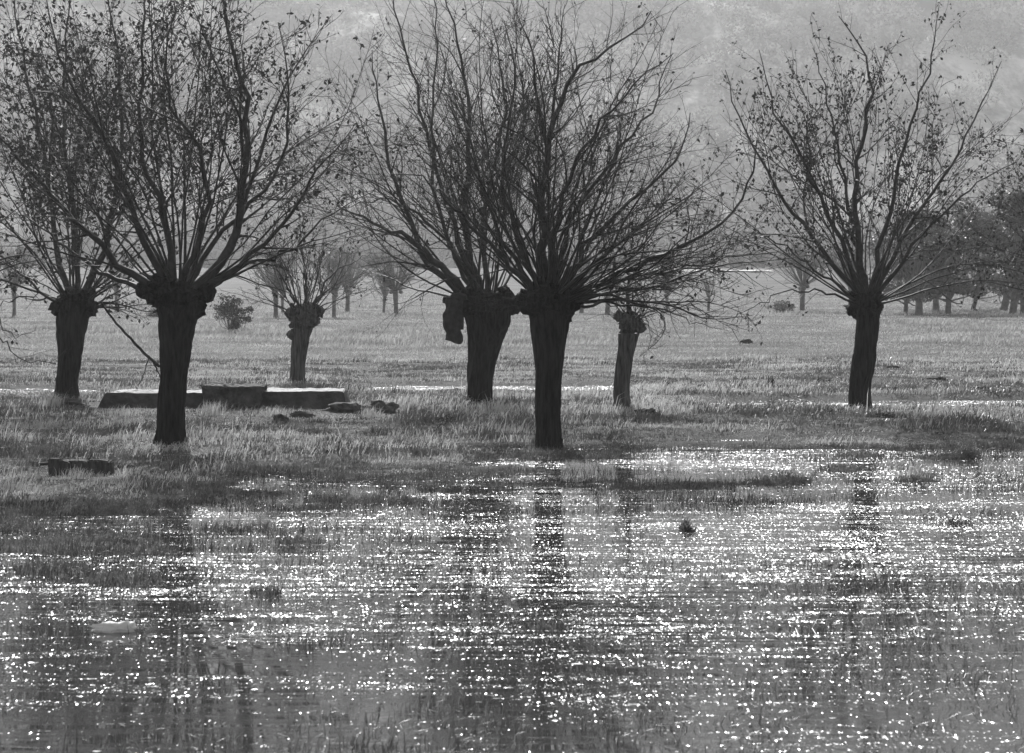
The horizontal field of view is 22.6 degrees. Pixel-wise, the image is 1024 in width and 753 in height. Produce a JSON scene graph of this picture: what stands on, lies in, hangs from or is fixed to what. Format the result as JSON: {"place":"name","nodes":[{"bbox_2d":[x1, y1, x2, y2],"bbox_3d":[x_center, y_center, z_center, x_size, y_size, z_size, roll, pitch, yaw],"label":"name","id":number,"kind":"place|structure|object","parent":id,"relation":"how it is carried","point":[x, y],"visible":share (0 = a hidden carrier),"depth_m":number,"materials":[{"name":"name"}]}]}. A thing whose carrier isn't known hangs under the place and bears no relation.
{"place":"outdoors","nodes":[
{"label":"outdoors","id":0,"kind":"place"},
{"bbox_2d":[0,386,1023,752],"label":"water","id":1,"kind":"structure","parent":0,"point":[206,664],"depth_m":14.70,"materials":[{"name":"grey liquid"}]},
{"bbox_2d":[90,621,138,632],"bbox_3d":[-2.243,1.427,14.455,0.270,0.097,0.179,0,2,0],"label":"foam scrap","id":2,"kind":"object","parent":1,"relation":"on","point":[110,626],"visible":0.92,"depth_m":14.41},
{"bbox_2d":[0,0,1023,630],"bbox_3d":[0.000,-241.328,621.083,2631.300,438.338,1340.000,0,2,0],"label":"ground","id":3,"kind":"structure","parent":0,"point":[952,66],"depth_m":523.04,"materials":[{"name":"grey plant"}]},
{"bbox_2d":[0,241,41,316],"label":"distant pollard","id":4,"kind":"object","parent":3,"relation":"on","point":[15,279],"visible":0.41,"depth_m":116.05,"materials":[{"name":"grey plant"}]},
{"bbox_2d":[12,245,46,267],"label":"hill foot tree","id":5,"kind":"object","parent":3,"relation":"on","point":[34,249],"visible":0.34,"depth_m":339.41,"materials":[{"name":"grey plant"}]},
{"bbox_2d":[0,120,94,367],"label":"pollard willow","id":6,"kind":"object","parent":3,"relation":"on","point":[27,267],"visible":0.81,"depth_m":33.99,"materials":[{"name":"black plant"}]},
{"bbox_2d":[40,392,66,407],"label":"grass tuft","id":7,"kind":"object","parent":3,"relation":"on","point":[54,401],"visible":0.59,"depth_m":37.76,"materials":[{"name":"grey plant"}]},
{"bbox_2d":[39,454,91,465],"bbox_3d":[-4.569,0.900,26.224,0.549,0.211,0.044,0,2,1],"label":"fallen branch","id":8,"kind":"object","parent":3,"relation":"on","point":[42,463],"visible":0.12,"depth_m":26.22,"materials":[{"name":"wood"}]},
{"bbox_2d":[59,398,86,405],"bbox_3d":[-6.633,0.408,38.485,0.473,0.172,0.317,0,2,0],"label":"rock","id":9,"kind":"object","parent":3,"relation":"on","point":[73,401],"visible":0.45,"depth_m":38.40,"materials":[{"name":"stone"}]},
{"bbox_2d":[55,466,92,479],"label":"grass tuft","id":10,"kind":"object","parent":3,"relation":"on","point":[79,474],"visible":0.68,"depth_m":24.44,"materials":[{"name":"grey plant"}]},
{"bbox_2d":[48,458,114,475],"bbox_3d":[-4.201,0.889,24.974,0.625,0.194,0.216,0,2,0],"label":"rotten timber","id":11,"kind":"object","parent":3,"relation":"on","point":[105,466],"visible":0.74,"depth_m":24.88,"materials":[{"name":"black wood"}]},
{"bbox_2d":[99,256,134,311],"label":"distant pollard","id":12,"kind":"object","parent":3,"relation":"on","point":[116,290],"visible":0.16,"depth_m":129.99,"materials":[{"name":"grey plant"}]},
{"bbox_2d":[90,405,156,417],"bbox_3d":[-5.352,0.476,35.674,1.054,0.213,1.127,0,2,0],"label":"grass tuft","id":13,"kind":"object","parent":3,"relation":"on","point":[124,413],"visible":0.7,"depth_m":35.70,"materials":[{"name":"grey plant"}]},
{"bbox_2d":[98,389,204,408],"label":"stone slab","id":14,"kind":"structure","parent":3,"relation":"on","point":[140,398],"depth_m":37.80,"materials":[{"name":"concrete"}]},
{"bbox_2d":[145,308,157,317],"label":"shrub","id":15,"kind":"object","parent":3,"relation":"on","point":[150,314],"visible":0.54,"depth_m":114.00,"materials":[{"name":"grey plant"}]},
{"bbox_2d":[0,0,361,398],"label":"pollard willow","id":16,"kind":"object","parent":3,"relation":"on","point":[72,312],"visible":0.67,"depth_m":39.97,"materials":[{"name":"black plant"}]},
{"bbox_2d":[198,251,216,267],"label":"hill foot tree","id":17,"kind":"object","parent":3,"relation":"on","point":[211,262],"visible":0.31,"depth_m":344.65,"materials":[{"name":"grey plant"}]},
{"bbox_2d":[191,397,234,416],"bbox_3d":[-4.109,0.426,35.771,0.694,0.300,0.666,-1,2,-24],"label":"grass tuft","id":18,"kind":"object","parent":3,"relation":"on","point":[208,407],"visible":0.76,"depth_m":35.72,"materials":[{"name":"grey plant"}]},
{"bbox_2d":[0,0,430,444],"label":"pollard willow","id":19,"kind":"object","parent":3,"relation":"on","point":[179,304],"visible":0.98,"depth_m":29.66,"materials":[{"name":"black plant"}]},
{"bbox_2d":[100,301,159,385],"bbox_3d":[-4.465,-0.394,30.350,0.832,1.003,0.044,0,2,0],"label":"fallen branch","id":20,"kind":"object","parent":19,"relation":"attached to","point":[155,364],"visible":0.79,"depth_m":30.34,"materials":[{"name":"black wood"}]},
{"bbox_2d":[210,292,253,330],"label":"shrub","id":21,"kind":"object","parent":3,"relation":"on","point":[231,309],"visible":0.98,"depth_m":86.47,"materials":[{"name":"grey plant"}]},
{"bbox_2d":[200,380,266,408],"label":"stone slab","id":22,"kind":"structure","parent":3,"relation":"on","point":[235,395],"depth_m":37.46,"materials":[{"name":"grey stone"}]},
{"bbox_2d":[246,249,272,267],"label":"hill foot tree","id":23,"kind":"object","parent":3,"relation":"on","point":[263,255],"visible":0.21,"depth_m":338.91,"materials":[{"name":"grey plant"}]},
{"bbox_2d":[240,405,301,416],"bbox_3d":[-3.369,0.479,35.652,0.913,0.213,1.020,1,2,21],"label":"grass tuft","id":24,"kind":"object","parent":3,"relation":"on","point":[272,412],"visible":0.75,"depth_m":35.76,"materials":[{"name":"grey plant"}]},
{"bbox_2d":[248,243,301,317],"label":"distant pollard","id":25,"kind":"object","parent":3,"relation":"on","point":[275,313],"visible":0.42,"depth_m":113.99,"materials":[{"name":"grey plant"}]},
{"bbox_2d":[272,413,289,422],"bbox_3d":[-3.075,0.588,34.051,0.272,0.200,0.174,0,2,0],"label":"rock","id":26,"kind":"object","parent":3,"relation":"on","point":[285,418],"visible":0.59,"depth_m":34.00,"materials":[{"name":"stone"}]},
{"bbox_2d":[268,269,299,312],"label":"distant pollard","id":27,"kind":"object","parent":3,"relation":"on","point":[282,301],"visible":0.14,"depth_m":125.02,"materials":[{"name":"grey plant"}]},
{"bbox_2d":[289,410,315,417],"bbox_3d":[-2.887,0.544,35.342,0.377,0.159,0.220,0,2,0],"label":"rock","id":28,"kind":"object","parent":3,"relation":"on","point":[302,413],"visible":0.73,"depth_m":35.28,"materials":[{"name":"stone"}]},
{"bbox_2d":[261,387,350,408],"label":"stone slab","id":29,"kind":"structure","parent":3,"relation":"on","point":[314,398],"depth_m":37.70,"materials":[{"name":"concrete"}]},
{"bbox_2d":[218,204,405,381],"bbox_3d":[-3.602,-1.523,46.921,3.459,3.481,2.469,-1,2,-25],"label":"pollard willow","id":30,"kind":"object","parent":3,"relation":"on","point":[304,319],"visible":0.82,"depth_m":46.66,"materials":[{"name":"grey plant"}]},
{"bbox_2d":[304,251,364,316],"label":"distant pollard","id":31,"kind":"object","parent":3,"relation":"on","point":[334,293],"visible":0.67,"depth_m":113.94,"materials":[{"name":"grey plant"}]},
{"bbox_2d":[325,247,352,267],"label":"hill foot tree","id":32,"kind":"object","parent":3,"relation":"on","point":[334,253],"visible":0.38,"depth_m":345.15,"materials":[{"name":"grey plant"}]},
{"bbox_2d":[321,402,362,412],"bbox_3d":[-2.449,0.478,36.753,0.626,0.223,0.412,0,2,0],"label":"rock","id":33,"kind":"object","parent":3,"relation":"on","point":[347,407],"visible":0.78,"depth_m":36.63,"materials":[{"name":"stone"}]},
{"bbox_2d":[325,245,375,311],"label":"distant pollard","id":34,"kind":"object","parent":3,"relation":"on","point":[347,308],"visible":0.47,"depth_m":129.88,"materials":[{"name":"grey plant"}]},
{"bbox_2d":[357,252,384,267],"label":"hill foot tree","id":35,"kind":"object","parent":3,"relation":"on","point":[365,258],"visible":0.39,"depth_m":339.18,"materials":[{"name":"grey plant"}]},
{"bbox_2d":[361,405,383,417],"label":"grass tuft","id":36,"kind":"object","parent":3,"relation":"on","point":[372,413],"visible":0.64,"depth_m":35.34,"materials":[{"name":"grey plant"}]},
{"bbox_2d":[362,400,399,413],"bbox_3d":[-1.901,0.488,36.734,0.577,0.306,0.408,0,2,0],"label":"rock","id":37,"kind":"object","parent":3,"relation":"on","point":[389,407],"visible":0.56,"depth_m":36.64,"materials":[{"name":"stone"}]},
{"bbox_2d":[368,274,397,312],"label":"distant pollard","id":38,"kind":"object","parent":3,"relation":"on","point":[384,291],"visible":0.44,"depth_m":125.01,"materials":[{"name":"grey plant"}]},
{"bbox_2d":[358,244,432,313],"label":"distant pollard","id":39,"kind":"object","parent":3,"relation":"on","point":[394,287],"visible":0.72,"depth_m":120.34,"materials":[{"name":"grey plant"}]},
{"bbox_2d":[394,395,428,413],"bbox_3d":[-1.456,0.391,36.171,0.618,0.352,0.531,1,3,33],"label":"grass tuft","id":40,"kind":"object","parent":3,"relation":"on","point":[404,406],"visible":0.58,"depth_m":36.12,"materials":[{"name":"grey plant"}]},
{"bbox_2d":[403,254,426,267],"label":"hill foot tree","id":41,"kind":"object","parent":3,"relation":"on","point":[419,259],"visible":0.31,"depth_m":333.04,"materials":[{"name":"grey plant"}]},
{"bbox_2d":[214,0,731,404],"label":"pollard willow","id":42,"kind":"object","parent":3,"relation":"on","point":[488,312],"visible":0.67,"depth_m":38.52,"materials":[{"name":"black plant"}]},
{"bbox_2d":[442,292,466,343],"bbox_3d":[-0.827,-0.873,38.276,0.292,0.777,0.407,2,3,41],"label":"hanging garment","id":43,"kind":"object","parent":42,"relation":"hanging from","point":[453,319],"visible":1,"depth_m":38.19,"materials":[{"name":"fabric"}]},
{"bbox_2d":[0,0,1023,267],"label":"hillside woodland","id":44,"kind":"object","parent":3,"relation":"on","point":[802,10],"visible":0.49,"depth_m":589.86,"materials":[{"name":"grey plant"}]},
{"bbox_2d":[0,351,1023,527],"bbox_3d":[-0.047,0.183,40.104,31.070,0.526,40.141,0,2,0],"label":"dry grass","id":45,"kind":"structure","parent":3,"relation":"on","point":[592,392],"depth_m":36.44,"materials":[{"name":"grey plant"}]},
{"bbox_2d":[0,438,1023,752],"bbox_3d":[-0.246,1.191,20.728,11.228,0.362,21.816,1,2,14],"label":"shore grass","id":46,"kind":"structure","parent":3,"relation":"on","point":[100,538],"depth_m":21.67,"materials":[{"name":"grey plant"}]},
{"bbox_2d":[567,259,592,312],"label":"distant pollard","id":47,"kind":"object","parent":3,"relation":"on","point":[581,310],"visible":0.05,"depth_m":124.97,"materials":[{"name":"grey plant"}]},
{"bbox_2d":[346,0,821,449],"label":"pollard willow","id":48,"kind":"object","parent":3,"relation":"on","point":[550,301],"visible":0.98,"depth_m":29.44,"materials":[{"name":"black plant"}]},
{"bbox_2d":[582,254,632,314],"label":"distant pollard","id":49,"kind":"object","parent":3,"relation":"on","point":[607,306],"visible":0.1,"depth_m":120.31,"materials":[{"name":"grey plant"}]},
{"bbox_2d":[634,408,656,413],"bbox_3d":[1.899,0.518,36.340,0.296,0.151,0.260,-1,3,-34],"label":"earth clod","id":50,"kind":"object","parent":3,"relation":"on","point":[650,412],"visible":0.31,"depth_m":36.28,"materials":[{"name":"grey soil"}]},
{"bbox_2d":[587,220,718,410],"bbox_3d":[1.944,-0.835,37.229,2.167,2.900,0.960,0,2,0],"label":"pollard willow","id":51,"kind":"object","parent":3,"relation":"on","point":[628,335],"visible":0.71,"depth_m":37.05,"materials":[{"name":"black plant"}]},
{"bbox_2d":[656,251,684,267],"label":"hill foot tree","id":52,"kind":"object","parent":3,"relation":"on","point":[670,263],"visible":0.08,"depth_m":333.21,"materials":[{"name":"grey plant"}]},
{"bbox_2d":[648,262,698,312],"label":"distant pollard","id":53,"kind":"object","parent":3,"relation":"on","point":[665,295],"visible":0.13,"depth_m":127.43,"materials":[{"name":"grey plant"}]},
{"bbox_2d":[677,522,703,531],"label":"grass tuft","id":54,"kind":"object","parent":3,"relation":"on","point":[689,529],"visible":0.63,"depth_m":20.08,"materials":[{"name":"black plant"}]},
{"bbox_2d":[691,247,715,267],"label":"hill foot tree","id":55,"kind":"object","parent":3,"relation":"on","point":[705,251],"visible":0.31,"depth_m":333.25,"materials":[{"name":"grey plant"}]},
{"bbox_2d":[700,275,718,310],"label":"distant pollard","id":56,"kind":"object","parent":3,"relation":"on","point":[708,295],"visible":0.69,"depth_m":130.01,"materials":[{"name":"grey plant"}]},
{"bbox_2d":[726,253,747,267],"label":"hill foot tree","id":57,"kind":"object","parent":3,"relation":"on","point":[740,259],"visible":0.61,"depth_m":350.74,"materials":[{"name":"grey plant"}]},
{"bbox_2d":[740,339,752,343],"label":"earth clod","id":58,"kind":"object","parent":3,"relation":"on","point":[745,341],"visible":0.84,"depth_m":72.99,"materials":[{"name":"grey soil"}]},
{"bbox_2d":[748,251,776,267],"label":"hill foot tree","id":59,"kind":"object","parent":3,"relation":"on","point":[761,264],"visible":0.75,"depth_m":350.91,"materials":[{"name":"grey plant"}]},
{"bbox_2d":[763,374,776,385],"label":"grass tuft","id":60,"kind":"object","parent":3,"relation":"on","point":[769,381],"visible":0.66,"depth_m":45.12,"materials":[{"name":"grey plant"}]},
{"bbox_2d":[766,299,795,312],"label":"shrub","id":61,"kind":"object","parent":3,"relation":"on","point":[779,306],"visible":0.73,"depth_m":127.25,"materials":[{"name":"grey plant"}]},
{"bbox_2d":[775,246,805,267],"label":"hill foot tree","id":62,"kind":"object","parent":3,"relation":"on","point":[779,262],"visible":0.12,"depth_m":339.64,"materials":[{"name":"grey plant"}]},
{"bbox_2d":[772,241,838,310],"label":"distant pollard","id":63,"kind":"object","parent":3,"relation":"on","point":[803,285],"visible":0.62,"depth_m":129.95,"materials":[{"name":"grey plant"}]},
{"bbox_2d":[817,378,832,381],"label":"earth clod","id":64,"kind":"object","parent":3,"relation":"on","point":[823,379],"visible":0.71,"depth_m":47.42,"materials":[{"name":"grey soil"}]},
{"bbox_2d":[811,247,843,267],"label":"hill foot tree","id":65,"kind":"object","parent":3,"relation":"on","point":[831,250],"visible":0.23,"depth_m":339.38,"materials":[{"name":"grey plant"}]},
{"bbox_2d":[636,0,1023,408],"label":"pollard willow","id":66,"kind":"object","parent":3,"relation":"on","point":[864,307],"visible":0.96,"depth_m":37.24,"materials":[{"name":"black plant"}]},
{"bbox_2d":[810,235,874,299],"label":"distant pollard","id":67,"kind":"object","parent":3,"relation":"on","point":[849,288],"visible":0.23,"depth_m":122.54,"materials":[{"name":"grey plant"}]},
{"bbox_2d":[875,413,892,417],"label":"earth clod","id":68,"kind":"object","parent":3,"relation":"on","point":[885,414],"visible":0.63,"depth_m":35.50,"materials":[{"name":"grey soil"}]},
{"bbox_2d":[863,227,964,312],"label":"leafy tree","id":69,"kind":"object","parent":3,"relation":"on","point":[906,302],"visible":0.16,"depth_m":124.97,"materials":[{"name":"grey plant"}]},
{"bbox_2d":[872,210,959,314],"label":"leafy tree","id":70,"kind":"object","parent":3,"relation":"on","point":[919,297],"visible":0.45,"depth_m":120.12,"materials":[{"name":"grey plant"}]},
{"bbox_2d":[922,376,948,380],"bbox_3d":[7.970,0.049,48.188,0.544,0.122,0.378,0,2,0],"label":"earth clod","id":71,"kind":"object","parent":3,"relation":"on","point":[935,378],"visible":0.55,"depth_m":48.09,"materials":[{"name":"grey soil"}]},
{"bbox_2d":[922,218,972,310],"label":"leafy tree","id":72,"kind":"object","parent":3,"relation":"on","point":[935,305],"visible":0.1,"depth_m":132.57,"materials":[{"name":"grey plant"}]},
{"bbox_2d":[907,195,1000,313],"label":"leafy tree","id":73,"kind":"object","parent":3,"relation":"on","point":[961,288],"visible":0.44,"depth_m":121.93,"materials":[{"name":"grey plant"}]},
{"bbox_2d":[935,510,983,527],"bbox_3d":[3.608,1.187,20.554,0.447,0.265,0.534,0,2,0],"label":"grass tuft","id":74,"kind":"object","parent":3,"relation":"on","point":[957,521],"visible":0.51,"depth_m":20.58,"materials":[{"name":"grey plant"}]},
{"bbox_2d":[905,134,1023,310],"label":"pollard willow","id":75,"kind":"object","parent":3,"relation":"on","point":[1018,213],"visible":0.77,"depth_m":39.79,"materials":[{"name":"grey plant"}]},
{"bbox_2d":[954,443,990,458],"bbox_3d":[5.053,0.818,28.260,0.494,0.201,0.435,-1,2,-20],"label":"grass tuft","id":76,"kind":"object","parent":3,"relation":"on","point":[973,452],"visible":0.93,"depth_m":28.24,"materials":[{"name":"grey plant"}]},
{"bbox_2d":[967,385,989,390],"bbox_3d":[7.940,0.220,43.663,0.392,0.141,0.306,1,2,24],"label":"earth clod","id":77,"kind":"object","parent":3,"relation":"on","point":[979,387],"visible":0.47,"depth_m":43.57,"materials":[{"name":"grey soil"}]},
{"bbox_2d":[955,210,1011,308],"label":"leafy tree","id":78,"kind":"object","parent":3,"relation":"on","point":[978,291],"visible":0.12,"depth_m":135.36,"materials":[{"name":"grey plant"}]},
{"bbox_2d":[980,366,1008,368],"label":"earth clod","id":79,"kind":"object","parent":3,"relation":"on","point":[996,367],"visible":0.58,"depth_m":53.66,"materials":[{"name":"grey soil"}]},
{"bbox_2d":[976,208,1017,310],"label":"leafy tree","id":80,"kind":"object","parent":3,"relation":"on","point":[1005,304],"visible":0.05,"depth_m":129.91,"materials":[{"name":"grey plant"}]},
{"bbox_2d":[971,189,1023,314],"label":"leafy tree","id":81,"kind":"object","parent":3,"relation":"on","point":[1014,300],"visible":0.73,"depth_m":119.97,"materials":[{"name":"grey plant"}]},
{"bbox_2d":[985,208,1023,313],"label":"leafy tree","id":82,"kind":"object","parent":3,"relation":"on","point":[1021,299],"visible":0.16,"depth_m":122.20,"materials":[{"name":"grey plant"}]},
{"bbox_2d":[994,230,1022,277],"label":"leafy tree","id":83,"kind":"object","parent":3,"relation":"on","point":[1002,266],"visible":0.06,"depth_m":125.61,"materials":[{"name":"grey plant"}]},
{"bbox_2d":[0,290,1023,362],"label":"distant grass","id":84,"kind":"structure","parent":0,"point":[356,332],"depth_m":86.41,"materials":[{"name":"grey plant"}]},
{"bbox_2d":[0,437,1023,752],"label":"flooded grass","id":85,"kind":"structure","parent":0,"point":[410,503],"depth_m":18.55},
{"bbox_2d":[682,270,770,270],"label":"path","id":86,"kind":"structure","parent":0,"point":[739,270],"depth_m":271.92,"materials":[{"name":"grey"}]}
]}

